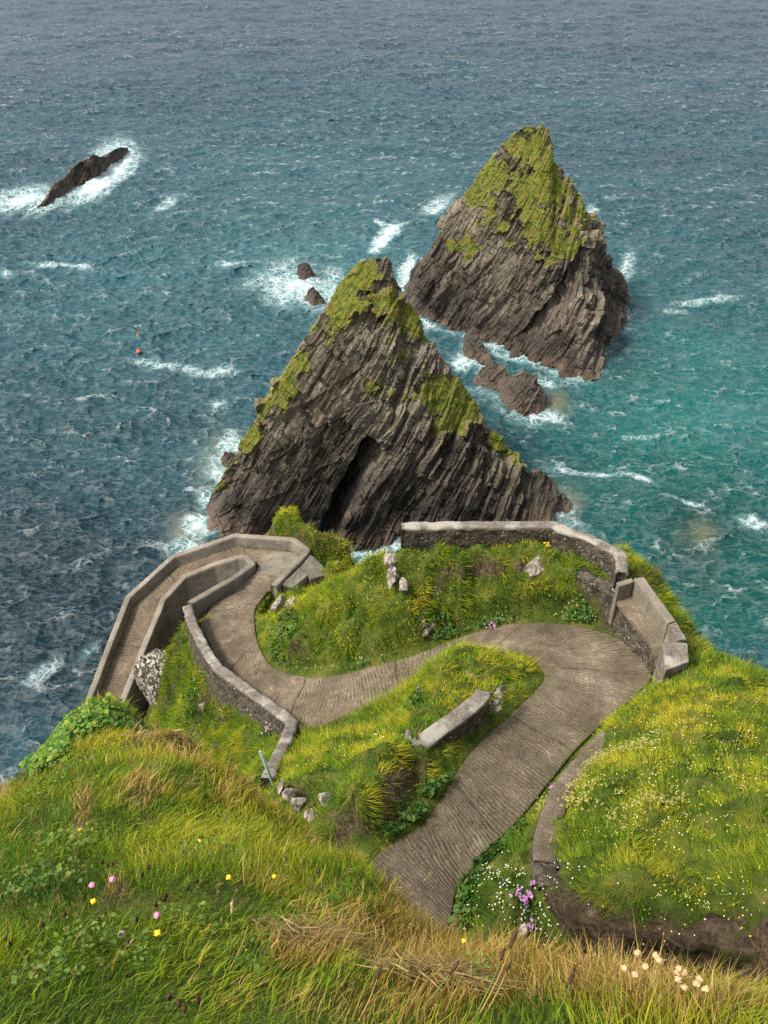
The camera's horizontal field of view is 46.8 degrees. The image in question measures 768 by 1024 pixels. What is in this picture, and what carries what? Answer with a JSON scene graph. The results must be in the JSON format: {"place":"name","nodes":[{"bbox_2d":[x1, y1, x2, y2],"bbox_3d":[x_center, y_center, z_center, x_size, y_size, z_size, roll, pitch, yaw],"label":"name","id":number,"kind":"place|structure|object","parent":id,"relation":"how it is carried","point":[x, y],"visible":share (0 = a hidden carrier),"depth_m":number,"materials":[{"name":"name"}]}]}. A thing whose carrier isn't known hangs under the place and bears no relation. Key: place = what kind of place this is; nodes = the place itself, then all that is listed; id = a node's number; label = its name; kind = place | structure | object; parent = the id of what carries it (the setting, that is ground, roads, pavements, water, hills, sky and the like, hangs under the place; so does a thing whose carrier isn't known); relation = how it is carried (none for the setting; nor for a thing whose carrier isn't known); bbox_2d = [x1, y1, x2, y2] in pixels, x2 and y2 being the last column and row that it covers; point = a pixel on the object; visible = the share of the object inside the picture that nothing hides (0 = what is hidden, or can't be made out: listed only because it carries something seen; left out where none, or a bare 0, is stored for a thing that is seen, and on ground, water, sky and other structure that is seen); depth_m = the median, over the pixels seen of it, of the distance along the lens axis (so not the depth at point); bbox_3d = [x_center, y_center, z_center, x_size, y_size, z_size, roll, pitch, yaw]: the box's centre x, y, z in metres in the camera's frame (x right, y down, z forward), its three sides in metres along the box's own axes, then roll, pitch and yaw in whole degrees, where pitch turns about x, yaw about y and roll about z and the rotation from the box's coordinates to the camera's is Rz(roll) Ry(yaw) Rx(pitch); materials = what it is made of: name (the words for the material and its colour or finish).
{"place":"outdoors","nodes":[
{"label":"outdoors","id":0,"kind":"place"},
{"bbox_2d":[99,547,651,935],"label":"path","id":1,"kind":"structure","parent":0,"point":[514,763],"depth_m":31.59,"materials":[{"name":"concrete"}]},
{"bbox_2d":[0,691,767,1023],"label":"hillside terrain","id":2,"kind":"structure","parent":0,"point":[261,1018],"depth_m":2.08,"materials":[{"name":"green plant"}]},
{"bbox_2d":[39,921,44,937],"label":"plantain","id":3,"kind":"object","parent":2,"relation":"on","point":[42,925],"visible":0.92,"depth_m":2.18,"materials":[{"name":"brown plant"}]},
{"bbox_2d":[17,692,152,775],"bbox_3d":[-2.842,2.602,8.989,1.286,3.109,2.044,14,40,18],"label":"creeper foliage","id":4,"kind":"object","parent":2,"relation":"on","point":[57,741],"visible":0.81,"depth_m":8.50,"materials":[{"name":"green plant"}]},
{"bbox_2d":[88,882,95,896],"bbox_3d":[-0.830,1.086,2.541,0.020,0.082,0.018,0,38,0],"label":"clover","id":5,"kind":"object","parent":2,"relation":"on","point":[92,885],"visible":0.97,"depth_m":2.52,"materials":[{"name":"pink plant"}]},
{"bbox_2d":[90,898,96,914],"bbox_3d":[-0.771,1.057,2.372,0.018,0.073,0.020,0,38,0],"label":"buttercup","id":6,"kind":"object","parent":2,"relation":"on","point":[93,901],"visible":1,"depth_m":2.35,"materials":[{"name":"yellow plant"}]},
{"bbox_2d":[109,876,115,898],"bbox_3d":[-0.774,1.080,2.551,0.020,0.092,0.026,0,38,0],"label":"clover","id":7,"kind":"object","parent":2,"relation":"on","point":[112,878],"visible":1,"depth_m":2.53,"materials":[{"name":"pink plant"}]},
{"bbox_2d":[154,929,160,943],"bbox_3d":[-0.545,1.036,2.154,0.019,0.066,0.021,0,38,0],"label":"buttercup","id":8,"kind":"object","parent":2,"relation":"on","point":[157,933],"visible":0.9,"depth_m":2.13,"materials":[{"name":"yellow plant"}]},
{"bbox_2d":[154,912,160,929],"bbox_3d":[-0.575,1.044,2.263,0.020,0.070,0.019,15,41,19],"label":"clover","id":9,"kind":"object","parent":2,"relation":"on","point":[157,915],"visible":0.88,"depth_m":2.24,"materials":[{"name":"pink plant"}]},
{"bbox_2d":[119,729,200,754],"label":"dead grass","id":10,"kind":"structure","parent":2,"relation":"on","point":[177,733],"depth_m":7.71,"materials":[{"name":"brown plant"}]},
{"bbox_2d":[166,992,171,1010],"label":"plantain","id":11,"kind":"object","parent":2,"relation":"on","point":[169,996],"visible":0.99,"depth_m":1.78,"materials":[{"name":"brown plant"}]},
{"bbox_2d":[176,998,181,1018],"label":"plantain","id":12,"kind":"object","parent":2,"relation":"on","point":[178,1003],"visible":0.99,"depth_m":1.75,"materials":[{"name":"brown plant"}]},
{"bbox_2d":[181,1004,187,1022],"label":"plantain","id":13,"kind":"object","parent":2,"relation":"on","point":[184,1009],"visible":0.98,"depth_m":1.73,"materials":[{"name":"brown plant"}]},
{"bbox_2d":[195,995,200,1013],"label":"plantain","id":14,"kind":"object","parent":2,"relation":"on","point":[197,999],"visible":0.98,"depth_m":1.77,"materials":[{"name":"brown plant"}]},
{"bbox_2d":[226,874,231,887],"bbox_3d":[-0.481,1.156,2.768,0.018,0.074,0.019,0,38,0],"label":"buttercup","id":15,"kind":"object","parent":2,"relation":"on","point":[228,877],"visible":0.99,"depth_m":2.75,"materials":[{"name":"yellow plant"}]},
{"bbox_2d":[224,899,233,960],"bbox_3d":[-0.357,0.965,2.040,0.010,0.154,0.078,12,40,15],"label":"plantain","id":16,"kind":"object","parent":2,"relation":"on","point":[232,907],"visible":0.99,"depth_m":2.04,"materials":[{"name":"beige plant"}]},
{"bbox_2d":[229,919,250,969],"bbox_3d":[-0.326,0.976,1.993,0.006,0.130,0.083,29,46,32],"label":"plantain","id":17,"kind":"object","parent":2,"relation":"on","point":[249,920],"visible":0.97,"depth_m":1.99,"materials":[{"name":"plant"}]},
{"bbox_2d":[0,750,506,986],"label":"weed foliage","id":18,"kind":"object","parent":2,"relation":"on","point":[59,867],"visible":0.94,"depth_m":2.23,"materials":[{"name":"green plant"}]},
{"bbox_2d":[246,897,390,968],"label":"dead grass","id":19,"kind":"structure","parent":2,"relation":"on","point":[297,925],"depth_m":2.26,"materials":[{"name":"beige plant"}]},
{"bbox_2d":[358,964,381,1020],"bbox_3d":[-0.027,0.947,1.743,0.009,0.127,0.076,26,45,29],"label":"plantain","id":20,"kind":"object","parent":2,"relation":"on","point":[379,971],"visible":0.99,"depth_m":1.74,"materials":[{"name":"plant"}]},
{"bbox_2d":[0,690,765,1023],"bbox_3d":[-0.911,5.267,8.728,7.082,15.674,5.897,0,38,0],"label":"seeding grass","id":21,"kind":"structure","parent":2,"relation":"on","point":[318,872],"depth_m":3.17,"materials":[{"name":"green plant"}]},
{"bbox_2d":[414,961,458,1015],"bbox_3d":[0.104,0.947,1.764,0.108,0.127,0.008,-19,42,-23],"label":"plantain","id":22,"kind":"object","parent":2,"relation":"on","point":[453,968],"visible":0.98,"depth_m":1.76,"materials":[{"name":"green plant"}]},
{"bbox_2d":[475,946,505,1013],"bbox_3d":[0.213,0.940,1.773,0.009,0.145,0.093,25,44,28],"label":"plantain","id":23,"kind":"object","parent":2,"relation":"on","point":[503,950],"visible":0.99,"depth_m":1.77,"materials":[{"name":"brown plant"}]},
{"bbox_2d":[483,960,511,1016],"bbox_3d":[0.226,0.949,1.764,0.008,0.125,0.079,28,46,31],"label":"plantain","id":24,"kind":"object","parent":2,"relation":"on","point":[508,965],"visible":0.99,"depth_m":1.76,"materials":[{"name":"plant"}]},
{"bbox_2d":[478,926,517,1015],"bbox_3d":[0.228,0.916,1.763,0.011,0.177,0.124,25,44,28],"label":"plantain","id":25,"kind":"object","parent":2,"relation":"on","point":[513,936],"visible":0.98,"depth_m":1.76,"materials":[{"name":"plant"}]},
{"bbox_2d":[554,966,575,1019],"bbox_3d":[0.356,0.947,1.742,0.009,0.124,0.064,21,42,24],"label":"plantain","id":26,"kind":"object","parent":2,"relation":"on","point":[572,976],"visible":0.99,"depth_m":1.74,"materials":[{"name":"plant"}]},
{"bbox_2d":[621,964,627,1014],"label":"dry thrift","id":27,"kind":"object","parent":2,"relation":"on","point":[624,967],"visible":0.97,"depth_m":1.74,"materials":[{"name":"plant"}]},
{"bbox_2d":[631,970,639,1012],"bbox_3d":[0.492,0.946,1.748,0.018,0.097,0.046,0,38,0],"label":"dry thrift","id":28,"kind":"object","parent":2,"relation":"on","point":[635,974],"visible":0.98,"depth_m":1.73,"materials":[{"name":"plant"}]},
{"bbox_2d":[634,949,648,1002],"bbox_3d":[0.516,0.929,1.758,0.015,0.129,0.078,-21,43,-25],"label":"dry thrift","id":29,"kind":"object","parent":2,"relation":"on","point":[637,953],"visible":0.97,"depth_m":1.75,"materials":[{"name":"plant"}]},
{"bbox_2d":[641,963,649,1012],"bbox_3d":[0.513,0.942,1.758,0.016,0.107,0.054,0,38,0],"label":"dry thrift","id":30,"kind":"object","parent":2,"relation":"on","point":[645,966],"visible":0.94,"depth_m":1.75,"materials":[{"name":"plant"}]},
{"bbox_2d":[652,951,659,1011],"bbox_3d":[0.534,0.932,1.757,0.016,0.126,0.068,0,38,0],"label":"dry thrift","id":31,"kind":"object","parent":2,"relation":"on","point":[655,954],"visible":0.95,"depth_m":1.75,"materials":[{"name":"plant"}]},
{"bbox_2d":[655,957,663,1011],"bbox_3d":[0.539,0.932,1.748,0.017,0.118,0.063,0,38,0],"label":"dry thrift","id":32,"kind":"object","parent":2,"relation":"on","point":[659,960],"visible":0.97,"depth_m":1.74,"materials":[{"name":"plant"}]},
{"bbox_2d":[673,969,681,1012],"bbox_3d":[0.572,0.944,1.748,0.016,0.102,0.049,6,38,7],"label":"dry thrift","id":33,"kind":"object","parent":2,"relation":"on","point":[676,973],"visible":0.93,"depth_m":1.74,"materials":[{"name":"plant"}]},
{"bbox_2d":[674,976,681,1016],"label":"dry thrift","id":34,"kind":"object","parent":2,"relation":"on","point":[678,979],"visible":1,"depth_m":1.72,"materials":[{"name":"plant"}]},
{"bbox_2d":[675,965,683,1015],"bbox_3d":[0.574,0.936,1.738,0.016,0.107,0.054,0,38,0],"label":"dry thrift","id":35,"kind":"object","parent":2,"relation":"on","point":[679,968],"visible":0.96,"depth_m":1.72,"materials":[{"name":"plant"}]},
{"bbox_2d":[680,968,687,1015],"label":"dry thrift","id":36,"kind":"object","parent":2,"relation":"on","point":[684,972],"visible":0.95,"depth_m":1.72,"materials":[{"name":"plant"}]},
{"bbox_2d":[680,983,688,1017],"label":"dry thrift","id":37,"kind":"object","parent":2,"relation":"on","point":[683,986],"visible":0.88,"depth_m":1.71,"materials":[{"name":"plant"}]},
{"bbox_2d":[692,979,700,1015],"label":"dry thrift","id":38,"kind":"object","parent":2,"relation":"on","point":[696,983],"visible":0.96,"depth_m":1.71,"materials":[{"name":"plant"}]},
{"bbox_2d":[695,975,703,1012],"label":"dry thrift","id":39,"kind":"object","parent":2,"relation":"on","point":[700,978],"visible":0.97,"depth_m":1.71,"materials":[{"name":"plant"}]},
{"bbox_2d":[700,985,710,1019],"bbox_3d":[0.615,0.945,1.708,0.017,0.083,0.036,0,38,0],"label":"dry thrift","id":40,"kind":"object","parent":2,"relation":"on","point":[705,988],"visible":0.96,"depth_m":1.69,"materials":[{"name":"plant"}]},
{"bbox_2d":[0,0,767,787],"bbox_3d":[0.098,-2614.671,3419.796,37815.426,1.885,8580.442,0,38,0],"label":"sea","id":41,"kind":"structure","parent":0,"point":[270,144],"depth_m":118.16,"materials":[{"name":"liquid"}]},
{"bbox_2d":[37,147,128,207],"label":"sea rock","id":42,"kind":"object","parent":41,"relation":"in","point":[85,170],"visible":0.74,"depth_m":139.56,"materials":[{"name":"grey stone"}]},
{"bbox_2d":[220,451,235,467],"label":"sea rock","id":43,"kind":"object","parent":41,"relation":"in","point":[226,459],"visible":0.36,"depth_m":77.75,"materials":[{"name":"grey stone"}]},
{"bbox_2d":[295,263,315,279],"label":"sea rock","id":44,"kind":"object","parent":41,"relation":"in","point":[304,271],"visible":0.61,"depth_m":109.42,"materials":[{"name":"grey stone"}]},
{"bbox_2d":[304,287,325,305],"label":"sea rock","id":45,"kind":"object","parent":41,"relation":"in","point":[313,297],"visible":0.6,"depth_m":103.86,"materials":[{"name":"grey stone"}]},
{"bbox_2d":[206,256,571,550],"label":"sea stack","id":46,"kind":"object","parent":41,"relation":"in","point":[340,440],"visible":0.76,"depth_m":69.14,"materials":[{"name":"grey stone"}]},
{"bbox_2d":[217,261,523,486],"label":"turf grass","id":47,"kind":"structure","parent":46,"relation":"on","point":[408,383],"depth_m":69.18,"materials":[{"name":"green plant"}]},
{"bbox_2d":[461,327,492,365],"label":"sea rock","id":48,"kind":"object","parent":41,"relation":"in","point":[473,347],"visible":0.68,"depth_m":93.17,"materials":[{"name":"grey stone"}]},
{"bbox_2d":[473,363,549,416],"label":"sea rock","id":49,"kind":"object","parent":41,"relation":"in","point":[523,392],"visible":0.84,"depth_m":85.73,"materials":[{"name":"grey stone"}]},
{"bbox_2d":[404,124,630,381],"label":"sea stack","id":50,"kind":"object","parent":41,"relation":"in","point":[512,290],"visible":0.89,"depth_m":94.19,"materials":[{"name":"grey stone"}]},
{"bbox_2d":[446,125,591,261],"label":"turf grass","id":51,"kind":"structure","parent":50,"relation":"on","point":[552,236],"depth_m":93.29,"materials":[{"name":"green plant"}]},
{"bbox_2d":[352,943,542,998],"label":"dead grass","id":52,"kind":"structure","parent":0,"point":[473,976],"depth_m":1.99,"materials":[{"name":"beige plant"}]},
{"bbox_2d":[141,505,767,985],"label":"headland terrain","id":53,"kind":"structure","parent":0,"point":[683,916],"depth_m":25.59,"materials":[{"name":"green plant"}]},
{"bbox_2d":[133,648,167,707],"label":"outcrop","id":54,"kind":"object","parent":53,"relation":"on","point":[147,668],"visible":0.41,"depth_m":46.49,"materials":[{"name":"grey stone"}]},
{"bbox_2d":[120,555,255,717],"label":"ramp wall","id":55,"kind":"structure","parent":53,"relation":"on","point":[201,590],"depth_m":50.13,"materials":[{"name":"concrete"}]},
{"bbox_2d":[84,533,310,703],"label":"parapet wall","id":56,"kind":"structure","parent":53,"relation":"on","point":[150,582],"depth_m":50.88,"materials":[{"name":"concrete"}]},
{"bbox_2d":[182,604,300,792],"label":"stone wall","id":57,"kind":"structure","parent":53,"relation":"on","point":[232,689],"depth_m":36.21,"materials":[{"name":"grey stone"}]},
{"bbox_2d":[259,750,274,787],"bbox_3d":[-3.599,8.037,27.349,0.375,2.058,0.088,8,39,10],"label":"post","id":58,"kind":"object","parent":53,"relation":"on","point":[265,765],"visible":0.67,"depth_m":27.15,"materials":[{"name":"metal"}]},
{"bbox_2d":[261,722,275,735],"bbox_3d":[-4.577,8.596,35.171,0.652,0.561,0.684,0,38,0],"label":"flower clump","id":59,"kind":"object","parent":53,"relation":"on","point":[268,730],"visible":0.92,"depth_m":35.14,"materials":[{"name":"pink plant"}]},
{"bbox_2d":[270,594,284,611],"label":"outcrop","id":60,"kind":"object","parent":53,"relation":"on","point":[278,603],"visible":0.96,"depth_m":42.26,"materials":[{"name":"grey stone"}]},
{"bbox_2d":[277,779,283,796],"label":"stone","id":61,"kind":"object","parent":53,"relation":"on","point":[280,788],"visible":0.88,"depth_m":25.19,"materials":[{"name":"grey stone"}]},
{"bbox_2d":[282,788,296,802],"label":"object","id":62,"kind":"object","parent":53,"relation":"on","point":[286,792],"visible":0.86,"depth_m":24.55,"materials":[{"name":"grey stone"}]},
{"bbox_2d":[285,596,295,606],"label":"outcrop","id":63,"kind":"object","parent":53,"relation":"on","point":[291,599],"visible":0.3,"depth_m":41.30,"materials":[{"name":"grey stone"}]},
{"bbox_2d":[291,797,306,812],"bbox_3d":[-2.306,7.955,24.176,0.449,0.580,0.338,0,38,0],"label":"outcrop","id":64,"kind":"object","parent":53,"relation":"on","point":[298,804],"visible":0.99,"depth_m":24.02,"materials":[{"name":"grey stone"}]},
{"bbox_2d":[283,555,324,593],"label":"buttress","id":65,"kind":"structure","parent":53,"relation":"on","point":[308,572],"depth_m":46.34,"materials":[{"name":"concrete"}]},
{"bbox_2d":[304,808,317,822],"bbox_3d":[-1.964,8.194,23.900,0.413,0.456,0.350,0,38,0],"label":"stone","id":66,"kind":"object","parent":53,"relation":"on","point":[309,814],"visible":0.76,"depth_m":23.77,"materials":[{"name":"grey stone"}]},
{"bbox_2d":[318,792,331,806],"bbox_3d":[-1.597,7.851,24.186,0.344,0.535,0.419,-29,46,-32],"label":"stone","id":67,"kind":"object","parent":53,"relation":"on","point":[323,796],"visible":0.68,"depth_m":24.05,"materials":[{"name":"grey stone"}]},
{"bbox_2d":[198,552,549,773],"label":"wildflowers","id":68,"kind":"object","parent":53,"relation":"on","point":[381,654],"visible":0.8,"depth_m":36.03,"materials":[{"name":"yellow plant"}]},
{"bbox_2d":[174,590,595,933],"bbox_3d":[-2.675,7.834,33.462,19.257,14.757,16.566,17,41,21],"label":"leafy ground cover","id":69,"kind":"object","parent":53,"relation":"on","point":[433,788],"visible":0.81,"depth_m":25.28,"materials":[{"name":"green plant"}]},
{"bbox_2d":[383,553,398,567],"bbox_3d":[0.320,1.995,36.687,0.721,0.560,0.692,-25,44,-28],"label":"outcrop","id":70,"kind":"object","parent":53,"relation":"on","point":[389,559],"visible":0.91,"depth_m":36.46,"materials":[{"name":"grey stone"}]},
{"bbox_2d":[387,566,399,588],"bbox_3d":[0.376,2.699,36.117,0.527,0.579,1.038,0,38,0],"label":"outcrop","id":71,"kind":"object","parent":53,"relation":"on","point":[393,576],"visible":1,"depth_m":35.91,"materials":[{"name":"grey stone"}]},
{"bbox_2d":[399,577,408,592],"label":"outcrop","id":72,"kind":"object","parent":53,"relation":"on","point":[403,584],"visible":1,"depth_m":35.62,"materials":[{"name":"grey stone"}]},
{"bbox_2d":[404,729,412,742],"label":"outcrop","id":73,"kind":"object","parent":53,"relation":"on","point":[409,734],"visible":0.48,"depth_m":26.25,"materials":[{"name":"grey stone"}]},
{"bbox_2d":[420,612,431,639],"bbox_3d":[1.716,4.586,35.882,0.446,1.166,0.466,-13,40,-16],"label":"flower clump","id":74,"kind":"object","parent":53,"relation":"on","point":[425,626],"visible":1,"depth_m":35.88,"materials":[{"name":"pink plant"}]},
{"bbox_2d":[422,620,437,636],"bbox_3d":[1.851,4.772,36.236,0.389,0.671,1.128,24,44,27],"label":"outcrop","id":75,"kind":"object","parent":53,"relation":"on","point":[430,627],"visible":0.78,"depth_m":35.97,"materials":[{"name":"grey stone"}]},
{"bbox_2d":[410,689,492,754],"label":"stone wall","id":76,"kind":"structure","parent":53,"relation":"on","point":[468,715],"depth_m":26.91,"materials":[{"name":"grey stone"}]},
{"bbox_2d":[485,617,498,631],"bbox_3d":[4.387,4.605,35.976,0.571,0.412,0.640,0,38,0],"label":"flower clump","id":77,"kind":"object","parent":53,"relation":"on","point":[493,625],"visible":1,"depth_m":35.96,"materials":[{"name":"pink plant"}]},
{"bbox_2d":[296,594,688,832],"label":"cream umbels","id":78,"kind":"object","parent":53,"relation":"on","point":[654,797],"visible":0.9,"depth_m":23.70,"materials":[{"name":"yellow plant"}]},
{"bbox_2d":[491,705,501,712],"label":"stone","id":79,"kind":"object","parent":53,"relation":"on","point":[496,708],"visible":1,"depth_m":28.00,"materials":[{"name":"grey stone"}]},
{"bbox_2d":[490,699,499,704],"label":"stone","id":80,"kind":"object","parent":79,"relation":"on","point":[495,701],"visible":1,"depth_m":28.03,"materials":[{"name":"grey stone"}]},
{"bbox_2d":[494,691,504,698],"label":"stone","id":81,"kind":"object","parent":53,"relation":"on","point":[498,694],"visible":1,"depth_m":28.27,"materials":[{"name":"grey stone"}]},
{"bbox_2d":[496,685,505,690],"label":"stone","id":82,"kind":"object","parent":81,"relation":"on","point":[501,688],"visible":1,"depth_m":28.47,"materials":[{"name":"grey stone"}]},
{"bbox_2d":[401,521,628,587],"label":"stone wall","id":83,"kind":"structure","parent":53,"relation":"on","point":[610,560],"depth_m":36.10,"materials":[{"name":"grey stone"}]},
{"bbox_2d":[515,924,528,938],"bbox_3d":[3.017,9.230,19.388,0.263,0.830,0.302,0,38,0],"label":"outcrop","id":84,"kind":"object","parent":53,"relation":"on","point":[521,928],"visible":0.5,"depth_m":19.18,"materials":[{"name":"grey stone"}]},
{"bbox_2d":[509,883,536,917],"bbox_3d":[3.108,8.612,19.802,0.646,0.582,0.632,9,39,11],"label":"flower clump","id":85,"kind":"object","parent":53,"relation":"on","point":[526,899],"visible":0.99,"depth_m":19.75,"materials":[{"name":"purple plant"}]},
{"bbox_2d":[463,849,588,946],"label":"wildflowers","id":86,"kind":"object","parent":53,"relation":"on","point":[520,894],"visible":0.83,"depth_m":19.82,"materials":[{"name":"white plant"}]},
{"bbox_2d":[520,915,537,932],"bbox_3d":[3.193,9.071,19.427,0.412,0.501,0.444,-27,46,-30],"label":"flower clump","id":87,"kind":"object","parent":53,"relation":"on","point":[530,926],"visible":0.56,"depth_m":19.42,"materials":[{"name":"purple plant"}]},
{"bbox_2d":[523,876,537,889],"bbox_3d":[3.465,8.520,20.316,0.376,0.456,0.488,-27,46,-30],"label":"flower clump","id":88,"kind":"object","parent":53,"relation":"on","point":[532,882],"visible":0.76,"depth_m":20.38,"materials":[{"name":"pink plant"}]},
{"bbox_2d":[523,555,543,576],"bbox_3d":[6.166,2.328,35.957,1.250,1.090,0.762,-20,42,-23],"label":"outcrop","id":89,"kind":"object","parent":53,"relation":"on","point":[533,567],"visible":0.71,"depth_m":35.64,"materials":[{"name":"grey stone"}]},
{"bbox_2d":[542,542,549,550],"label":"flower clump","id":90,"kind":"object","parent":53,"relation":"on","point":[546,544],"visible":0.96,"depth_m":35.89,"materials":[{"name":"yellow plant"}]},
{"bbox_2d":[529,731,604,891],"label":"stone wall","id":91,"kind":"structure","parent":53,"relation":"on","point":[543,865],"depth_m":22.85,"materials":[{"name":"stone"}]},
{"bbox_2d":[575,568,657,673],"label":"retaining wall","id":92,"kind":"structure","parent":53,"relation":"on","point":[621,626],"depth_m":34.05,"materials":[{"name":"stone"}]},
{"bbox_2d":[536,876,756,985],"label":"earth bank","id":93,"kind":"structure","parent":53,"relation":"on","point":[726,937],"depth_m":17.80,"materials":[{"name":"brown soil"}]},
{"bbox_2d":[608,577,688,682],"bbox_3d":[9.709,4.677,32.236,1.342,2.188,4.602,-6,38,-8],"label":"lookout recess","id":94,"kind":"object","parent":53,"relation":"on","point":[638,603],"visible":0.8,"depth_m":32.15,"materials":[{"name":"concrete"}]},
{"bbox_2d":[540,693,767,959],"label":"wildflowers","id":95,"kind":"object","parent":53,"relation":"on","point":[684,813],"visible":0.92,"depth_m":21.14,"materials":[{"name":"yellow plant"}]}
]}

